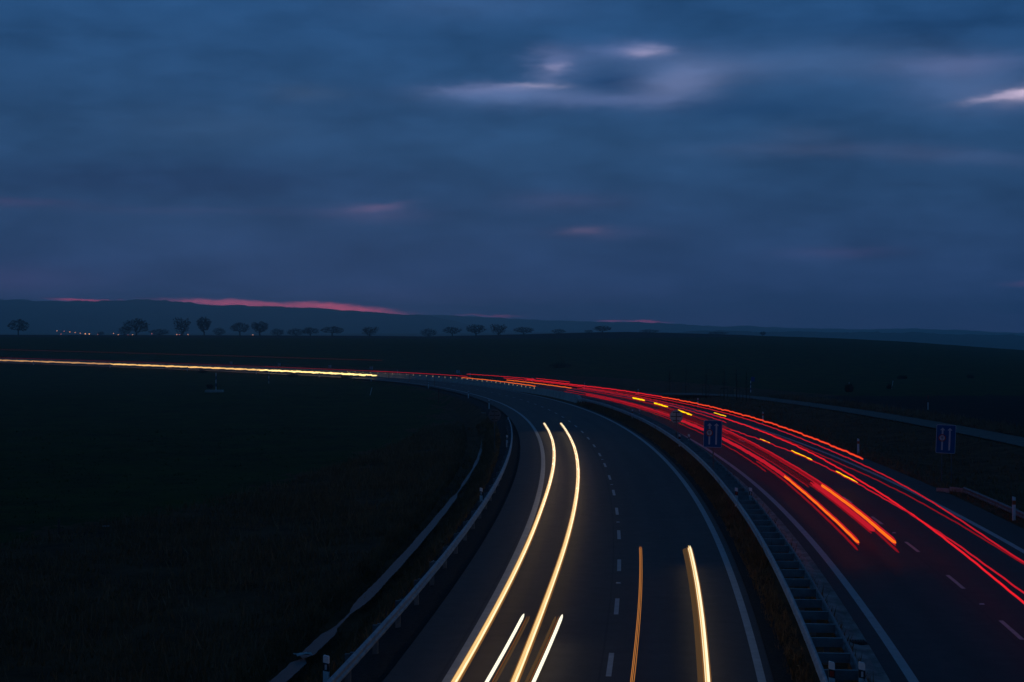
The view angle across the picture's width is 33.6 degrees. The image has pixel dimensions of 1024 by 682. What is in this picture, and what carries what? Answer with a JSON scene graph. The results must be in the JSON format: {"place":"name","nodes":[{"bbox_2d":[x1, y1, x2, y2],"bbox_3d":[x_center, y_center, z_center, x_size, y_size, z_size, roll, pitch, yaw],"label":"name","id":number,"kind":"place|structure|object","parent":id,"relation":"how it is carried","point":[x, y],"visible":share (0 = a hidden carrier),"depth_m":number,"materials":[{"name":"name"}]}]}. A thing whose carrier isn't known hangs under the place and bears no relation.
{"place":"outdoors","nodes":[
{"label":"outdoors","id":0,"kind":"place"},
{"bbox_2d":[0,299,527,332],"bbox_3d":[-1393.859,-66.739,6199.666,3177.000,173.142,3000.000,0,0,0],"label":"hills","id":1,"kind":"structure","parent":0,"point":[101,316],"depth_m":5680.38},
{"bbox_2d":[270,442,481,681],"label":"ditch water","id":2,"kind":"structure","parent":0,"point":[289,671],"depth_m":62.32,"materials":[{"name":"blue liquid"}]},
{"bbox_2d":[293,652,312,655],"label":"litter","id":3,"kind":"object","parent":2,"relation":"on","point":[304,653],"visible":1,"depth_m":50.02,"materials":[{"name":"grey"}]},
{"bbox_2d":[0,362,773,681],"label":"road","id":4,"kind":"structure","parent":0,"point":[659,519],"depth_m":58.61,"materials":[{"name":"grey asphalt"}]},
{"bbox_2d":[0,360,376,375],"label":"light trail","id":5,"kind":"object","parent":4,"relation":"on","point":[199,367],"visible":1,"depth_m":436.58,"materials":[{"name":"yellow"}]},
{"bbox_2d":[21,363,544,681],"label":"edge line","id":6,"kind":"object","parent":4,"relation":"on","point":[451,672],"visible":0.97,"depth_m":59.55,"materials":[{"name":"paint"}]},
{"bbox_2d":[0,358,582,403],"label":"road","id":7,"kind":"structure","parent":4,"relation":"on","point":[574,398],"depth_m":360.13,"materials":[{"name":"grey asphalt"}]},
{"bbox_2d":[67,364,620,675],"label":"lane line","id":8,"kind":"object","parent":4,"relation":"on","point":[611,656],"visible":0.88,"depth_m":53.00,"materials":[{"name":"paint"}]},
{"bbox_2d":[27,362,765,681],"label":"edge line","id":9,"kind":"object","parent":4,"relation":"on","point":[760,675],"visible":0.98,"depth_m":58.82,"materials":[{"name":"paint"}]},
{"bbox_2d":[450,423,555,681],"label":"light trail","id":10,"kind":"object","parent":4,"relation":"on","point":[469,657],"visible":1,"depth_m":51.36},
{"bbox_2d":[485,614,529,681],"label":"light trail","id":11,"kind":"object","parent":4,"relation":"on","point":[504,651],"visible":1,"depth_m":41.37,"materials":[{"name":"white"}]},
{"bbox_2d":[525,614,562,681],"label":"light trail","id":12,"kind":"object","parent":4,"relation":"on","point":[545,653],"visible":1,"depth_m":41.34,"materials":[{"name":"white"}]},
{"bbox_2d":[510,423,579,681],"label":"light trail","id":13,"kind":"object","parent":4,"relation":"on","point":[523,658],"visible":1,"depth_m":51.41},
{"bbox_2d":[630,547,641,681],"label":"light trail","id":14,"kind":"object","parent":4,"relation":"on","point":[640,549],"visible":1,"depth_m":44.16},
{"bbox_2d":[683,545,711,681],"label":"light trail","id":15,"kind":"object","parent":4,"relation":"on","point":[702,655],"visible":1,"depth_m":45.59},
{"bbox_2d":[0,331,1023,681],"bbox_3d":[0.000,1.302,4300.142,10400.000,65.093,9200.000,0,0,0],"label":"ground","id":16,"kind":"structure","parent":0,"point":[98,403],"depth_m":180.65,"materials":[{"name":"green plant"}]},
{"bbox_2d":[8,319,29,334],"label":"bare tree","id":17,"kind":"object","parent":16,"relation":"on","point":[23,327],"visible":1,"depth_m":999.70,"materials":[{"name":"black plant"}]},
{"bbox_2d":[119,326,130,334],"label":"bare tree","id":18,"kind":"object","parent":16,"relation":"on","point":[124,328],"visible":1,"depth_m":999.72,"materials":[{"name":"black plant"}]},
{"bbox_2d":[123,318,149,334],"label":"bare tree","id":19,"kind":"object","parent":16,"relation":"on","point":[143,325],"visible":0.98,"depth_m":1005.12,"materials":[{"name":"black plant"}]},
{"bbox_2d":[149,329,168,334],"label":"bare tree","id":20,"kind":"object","parent":16,"relation":"on","point":[156,331],"visible":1,"depth_m":998.96,"materials":[{"name":"black plant"}]},
{"bbox_2d":[173,317,190,334],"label":"bare tree","id":21,"kind":"object","parent":16,"relation":"on","point":[185,326],"visible":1,"depth_m":1006.22,"materials":[{"name":"black plant"}]},
{"bbox_2d":[196,316,210,334],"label":"bare tree","id":22,"kind":"object","parent":16,"relation":"on","point":[201,326],"visible":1,"depth_m":998.75,"materials":[{"name":"black plant"}]},
{"bbox_2d":[205,390,223,392],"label":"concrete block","id":23,"kind":"structure","parent":16,"relation":"on","point":[210,391],"depth_m":292.10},
{"bbox_2d":[214,327,224,334],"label":"bare tree","id":24,"kind":"object","parent":16,"relation":"on","point":[216,332],"visible":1,"depth_m":1006.73,"materials":[{"name":"black plant"}]},
{"bbox_2d":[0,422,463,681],"bbox_3d":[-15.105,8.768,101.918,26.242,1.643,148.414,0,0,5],"label":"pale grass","id":25,"kind":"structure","parent":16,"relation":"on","point":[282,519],"depth_m":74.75,"materials":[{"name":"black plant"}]},
{"bbox_2d":[230,322,249,335],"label":"bare tree","id":26,"kind":"object","parent":16,"relation":"on","point":[244,330],"visible":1,"depth_m":1000.00,"materials":[{"name":"black plant"}]},
{"bbox_2d":[251,322,268,335],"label":"bare tree","id":27,"kind":"object","parent":16,"relation":"on","point":[257,326],"visible":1,"depth_m":1005.68,"materials":[{"name":"black plant"}]},
{"bbox_2d":[270,328,283,335],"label":"bare tree","id":28,"kind":"object","parent":16,"relation":"on","point":[275,333],"visible":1,"depth_m":1000.36,"materials":[{"name":"black plant"}]},
{"bbox_2d":[287,328,304,335],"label":"bare tree","id":29,"kind":"object","parent":16,"relation":"on","point":[293,331],"visible":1,"depth_m":1006.82,"materials":[{"name":"black plant"}]},
{"bbox_2d":[302,327,318,335],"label":"bare tree","id":30,"kind":"object","parent":16,"relation":"on","point":[308,331],"visible":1,"depth_m":999.27,"materials":[{"name":"black plant"}]},
{"bbox_2d":[321,326,343,335],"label":"bare tree","id":31,"kind":"object","parent":16,"relation":"on","point":[332,329],"visible":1,"depth_m":1006.80,"materials":[{"name":"black plant"}]},
{"bbox_2d":[340,375,352,378],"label":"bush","id":32,"kind":"object","parent":16,"relation":"on","point":[345,377],"visible":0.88,"depth_m":367.44,"materials":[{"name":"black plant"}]},
{"bbox_2d":[217,417,500,681],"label":"dry grass","id":33,"kind":"structure","parent":16,"relation":"on","point":[436,544],"depth_m":65.82,"materials":[{"name":"black plant"}]},
{"bbox_2d":[362,327,378,335],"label":"bare tree","id":34,"kind":"object","parent":16,"relation":"on","point":[365,330],"visible":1,"depth_m":1000.04,"materials":[{"name":"black plant"}]},
{"bbox_2d":[326,417,512,681],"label":"guardrail","id":35,"kind":"object","parent":16,"relation":"on","point":[351,662],"visible":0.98,"depth_m":52.22,"materials":[{"name":"metal"}]},
{"bbox_2d":[323,655,329,681],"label":"delineator post","id":36,"kind":"object","parent":35,"relation":"attached to","point":[326,667],"visible":1,"depth_m":38.70,"materials":[{"name":"white plastic"}]},
{"bbox_2d":[480,488,482,500],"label":"delineator post","id":37,"kind":"object","parent":35,"relation":"attached to","point":[481,494],"visible":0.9,"depth_m":79.33,"materials":[{"name":"white plastic"}]},
{"bbox_2d":[420,328,436,336],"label":"bare tree","id":38,"kind":"object","parent":16,"relation":"on","point":[428,334],"visible":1,"depth_m":1006.84,"materials":[{"name":"black plant"}]},
{"bbox_2d":[442,327,461,335],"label":"bare tree","id":39,"kind":"object","parent":16,"relation":"on","point":[449,329],"visible":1,"depth_m":999.96,"materials":[{"name":"black plant"}]},
{"bbox_2d":[466,324,485,335],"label":"bare tree","id":40,"kind":"object","parent":16,"relation":"on","point":[474,327],"visible":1,"depth_m":1005.64,"materials":[{"name":"black plant"}]},
{"bbox_2d":[490,324,506,334],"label":"bare tree","id":41,"kind":"object","parent":16,"relation":"on","point":[499,330],"visible":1,"depth_m":998.93,"materials":[{"name":"black plant"}]},
{"bbox_2d":[514,327,533,333],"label":"bare tree","id":42,"kind":"object","parent":16,"relation":"on","point":[525,330],"visible":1,"depth_m":1006.15,"materials":[{"name":"black plant"}]},
{"bbox_2d":[552,329,564,332],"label":"bare tree","id":43,"kind":"object","parent":16,"relation":"on","point":[558,331],"visible":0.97,"depth_m":1039.98,"materials":[{"name":"black plant"}]},
{"bbox_2d":[595,326,612,331],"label":"bare tree","id":44,"kind":"object","parent":16,"relation":"on","point":[602,328],"visible":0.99,"depth_m":1039.14,"materials":[{"name":"black plant"}]},
{"bbox_2d":[670,410,682,445],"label":"round sign","id":45,"kind":"object","parent":16,"relation":"on","point":[676,416],"visible":0.99,"depth_m":121.00,"materials":[{"name":"metal"}]},
{"bbox_2d":[570,403,793,681],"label":"gravel verge","id":46,"kind":"structure","parent":16,"relation":"on","point":[777,662],"depth_m":53.23,"materials":[{"name":"black gravel"}]},
{"bbox_2d":[612,418,772,621],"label":"pale grass","id":47,"kind":"structure","parent":16,"relation":"on","point":[703,492],"depth_m":90.52,"materials":[{"name":"brown plant"}]},
{"bbox_2d":[574,398,818,681],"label":"dry grass","id":48,"kind":"structure","parent":16,"relation":"on","point":[713,500],"depth_m":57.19,"materials":[{"name":"black plant"}]},
{"bbox_2d":[703,420,721,467],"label":"lane sign","id":49,"kind":"object","parent":16,"relation":"on","point":[712,436],"visible":0.98,"depth_m":95.36,"materials":[{"name":"blue metal"}]},
{"bbox_2d":[582,398,867,681],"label":"guardrail","id":50,"kind":"object","parent":16,"relation":"on","point":[759,523],"visible":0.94,"depth_m":55.81,"materials":[{"name":"metal"}]},
{"bbox_2d":[735,487,737,506],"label":"delineator post","id":51,"kind":"object","parent":50,"relation":"attached to","point":[736,492],"visible":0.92,"depth_m":78.76,"materials":[{"name":"white plastic"}]},
{"bbox_2d":[749,487,751,499],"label":"delineator post","id":52,"kind":"object","parent":50,"relation":"attached to","point":[750,493],"visible":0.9,"depth_m":78.73,"materials":[{"name":"white plastic"}]},
{"bbox_2d":[828,661,834,681],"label":"delineator post","id":53,"kind":"object","parent":50,"relation":"attached to","point":[831,671],"visible":1,"depth_m":37.67,"materials":[{"name":"white plastic"}]},
{"bbox_2d":[858,661,864,681],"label":"delineator post","id":54,"kind":"object","parent":50,"relation":"attached to","point":[861,672],"visible":1,"depth_m":37.61,"materials":[{"name":"white plastic"}]},
{"bbox_2d":[734,370,737,398],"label":"sapling","id":55,"kind":"object","parent":16,"relation":"on","point":[736,384],"visible":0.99,"depth_m":225.95,"materials":[{"name":"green plant"}]},
{"bbox_2d":[617,411,873,681],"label":"dry grass","id":56,"kind":"structure","parent":16,"relation":"on","point":[834,636],"depth_m":46.72,"materials":[{"name":"black plant"}]},
{"bbox_2d":[742,373,749,402],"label":"sapling","id":57,"kind":"object","parent":16,"relation":"on","point":[746,393],"visible":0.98,"depth_m":219.01,"materials":[{"name":"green plant"}]},
{"bbox_2d":[726,468,890,681],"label":"gutter","id":58,"kind":"object","parent":16,"relation":"on","point":[873,666],"visible":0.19,"depth_m":51.40,"materials":[{"name":"concrete"}]},
{"bbox_2d":[851,640,868,644],"bbox_3d":[9.342,8.124,45.815,0.500,0.062,0.500,0,0,0],"label":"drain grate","id":59,"kind":"object","parent":58,"relation":"on","point":[861,642],"visible":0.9,"depth_m":45.64,"materials":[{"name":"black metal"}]},
{"bbox_2d":[844,381,853,391],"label":"bush","id":60,"kind":"object","parent":16,"relation":"on","point":[848,388],"visible":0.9,"depth_m":252.72,"materials":[{"name":"black plant"}]},
{"bbox_2d":[936,424,955,482],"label":"lane sign","id":61,"kind":"object","parent":16,"relation":"on","point":[945,438],"visible":0.98,"depth_m":93.95,"materials":[{"name":"blue metal"}]},
{"bbox_2d":[936,487,1023,518],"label":"guardrail","id":62,"kind":"object","parent":16,"relation":"on","point":[998,504],"visible":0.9,"depth_m":82.57,"materials":[{"name":"metal"}]},
{"bbox_2d":[1012,496,1015,519],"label":"delineator post","id":63,"kind":"object","parent":16,"relation":"on","point":[1013,508],"visible":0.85,"depth_m":75.14,"materials":[{"name":"white plastic"}]},
{"bbox_2d":[0,0,1023,332],"label":"sky","id":64,"kind":"structure","parent":0,"point":[819,164],"materials":[{"name":"blue"}]},
{"bbox_2d":[645,393,758,397],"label":"service road","id":65,"kind":"structure","parent":0,"point":[733,395],"depth_m":245.48,"materials":[{"name":"grey asphalt"}]},
{"bbox_2d":[416,314,1023,335],"bbox_3d":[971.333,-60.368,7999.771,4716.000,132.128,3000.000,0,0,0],"label":"hills","id":66,"kind":"structure","parent":0,"point":[535,325],"depth_m":7616.06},
{"bbox_2d":[496,380,1023,681],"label":"road","id":67,"kind":"structure","parent":0,"point":[936,623],"depth_m":62.95,"materials":[{"name":"black asphalt"}]},
{"bbox_2d":[0,349,377,360],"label":"light trail","id":68,"kind":"object","parent":67,"relation":"on","point":[188,354],"visible":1,"depth_m":470.65,"materials":[{"name":"red"}]},
{"bbox_2d":[18,358,467,376],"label":"light trail","id":69,"kind":"object","parent":67,"relation":"on","point":[259,366],"visible":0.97,"depth_m":441.94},
{"bbox_2d":[461,377,535,386],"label":"light trail","id":70,"kind":"object","parent":67,"relation":"on","point":[499,381],"visible":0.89,"depth_m":297.50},
{"bbox_2d":[508,380,569,387],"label":"light trail","id":71,"kind":"object","parent":67,"relation":"on","point":[538,383],"visible":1,"depth_m":279.02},
{"bbox_2d":[508,378,580,386],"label":"light trail","id":72,"kind":"object","parent":67,"relation":"on","point":[546,382],"visible":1,"depth_m":282.31,"materials":[{"name":"red"}]},
{"bbox_2d":[570,390,694,424],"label":"light trail","id":73,"kind":"object","parent":67,"relation":"on","point":[620,400],"visible":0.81,"depth_m":187.77,"materials":[{"name":"red"}]},
{"bbox_2d":[583,390,701,421],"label":"light trail","id":74,"kind":"object","parent":67,"relation":"on","point":[642,402],"visible":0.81,"depth_m":178.35,"materials":[{"name":"red"}]},
{"bbox_2d":[580,388,725,422],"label":"light trail","id":75,"kind":"object","parent":67,"relation":"on","point":[660,403],"visible":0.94,"depth_m":180.16,"materials":[{"name":"red"}]},
{"bbox_2d":[589,393,730,439],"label":"light trail","id":76,"kind":"object","parent":67,"relation":"on","point":[658,410],"visible":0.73,"depth_m":166.87,"materials":[{"name":"red"}]},
{"bbox_2d":[587,390,738,432],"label":"light trail","id":77,"kind":"object","parent":67,"relation":"on","point":[670,408],"visible":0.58,"depth_m":175.50,"materials":[{"name":"red"}]},
{"bbox_2d":[564,391,765,471],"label":"light trail","id":78,"kind":"object","parent":67,"relation":"on","point":[687,427],"visible":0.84,"depth_m":134.77,"materials":[{"name":"red"}]},
{"bbox_2d":[526,379,862,459],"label":"light trail","id":79,"kind":"object","parent":67,"relation":"on","point":[829,444],"visible":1,"depth_m":153.76,"materials":[{"name":"red"}]},
{"bbox_2d":[586,394,858,544],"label":"light trail","id":80,"kind":"object","parent":67,"relation":"on","point":[827,512],"visible":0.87,"depth_m":91.02,"materials":[{"name":"red"}]},
{"bbox_2d":[658,408,813,486],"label":"light trail","id":81,"kind":"object","parent":67,"relation":"on","point":[751,447],"visible":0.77,"depth_m":105.44,"materials":[{"name":"red"}]},
{"bbox_2d":[513,382,1023,552],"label":"edge line","id":82,"kind":"object","parent":67,"relation":"on","point":[983,529],"visible":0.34,"depth_m":87.89,"materials":[{"name":"paint"}]},
{"bbox_2d":[569,392,1023,639],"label":"lane line","id":83,"kind":"object","parent":67,"relation":"on","point":[1014,632],"visible":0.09,"depth_m":56.30,"materials":[{"name":"paint"}]},
{"bbox_2d":[571,388,1023,593],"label":"light trail","id":84,"kind":"object","parent":67,"relation":"on","point":[997,573],"visible":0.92,"depth_m":78.44,"materials":[{"name":"red"}]},
{"bbox_2d":[576,386,1023,562],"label":"light trail","id":85,"kind":"object","parent":67,"relation":"on","point":[859,463],"visible":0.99,"depth_m":90.55,"materials":[{"name":"red"}]},
{"bbox_2d":[682,434,918,681],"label":"edge line","id":86,"kind":"object","parent":67,"relation":"on","point":[908,673],"visible":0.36,"depth_m":55.01,"materials":[{"name":"paint"}]},
{"bbox_2d":[584,388,1023,603],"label":"light trail","id":87,"kind":"object","parent":67,"relation":"on","point":[983,569],"visible":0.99,"depth_m":75.15,"materials":[{"name":"red"}]},
{"bbox_2d":[756,461,857,549],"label":"light trail","id":88,"kind":"object","parent":67,"relation":"on","point":[825,517],"visible":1,"depth_m":74.19,"materials":[{"name":"red"}]},
{"bbox_2d":[722,428,895,545],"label":"light trail","id":89,"kind":"object","parent":67,"relation":"on","point":[877,527],"visible":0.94,"depth_m":79.94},
{"bbox_2d":[611,392,1023,564],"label":"light trail","id":90,"kind":"object","parent":67,"relation":"on","point":[874,479],"visible":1,"depth_m":80.21,"materials":[{"name":"red"}]},
{"bbox_2d":[809,482,874,533],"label":"light trail","id":91,"kind":"object","parent":67,"relation":"on","point":[863,523],"visible":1,"depth_m":73.23,"materials":[{"name":"red"}]},
{"bbox_2d":[875,530,898,552],"bbox_3d":[13.709,7.322,62.222,0.091,0.084,6.566,0,0,5],"label":"light trail","id":92,"kind":"object","parent":67,"relation":"on","point":[886,541],"visible":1,"depth_m":61.86,"materials":[{"name":"red"}]},
{"bbox_2d":[630,394,1023,527],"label":"dry grass","id":93,"kind":"structure","parent":0,"point":[827,438],"depth_m":130.40,"materials":[{"name":"brown plant"}]},
{"bbox_2d":[660,330,1023,349],"bbox_3d":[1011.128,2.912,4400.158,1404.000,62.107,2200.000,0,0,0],"label":"hills","id":94,"kind":"structure","parent":0,"point":[1010,341],"depth_m":4138.20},
{"bbox_2d":[751,397,1023,446],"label":"service road","id":95,"kind":"structure","parent":0,"point":[1005,438],"depth_m":159.88,"materials":[{"name":"grey asphalt"}]},
{"bbox_2d":[767,392,1023,436],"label":"pale grass","id":96,"kind":"structure","parent":0,"point":[989,425],"depth_m":170.88,"materials":[{"name":"plant"}]}
]}

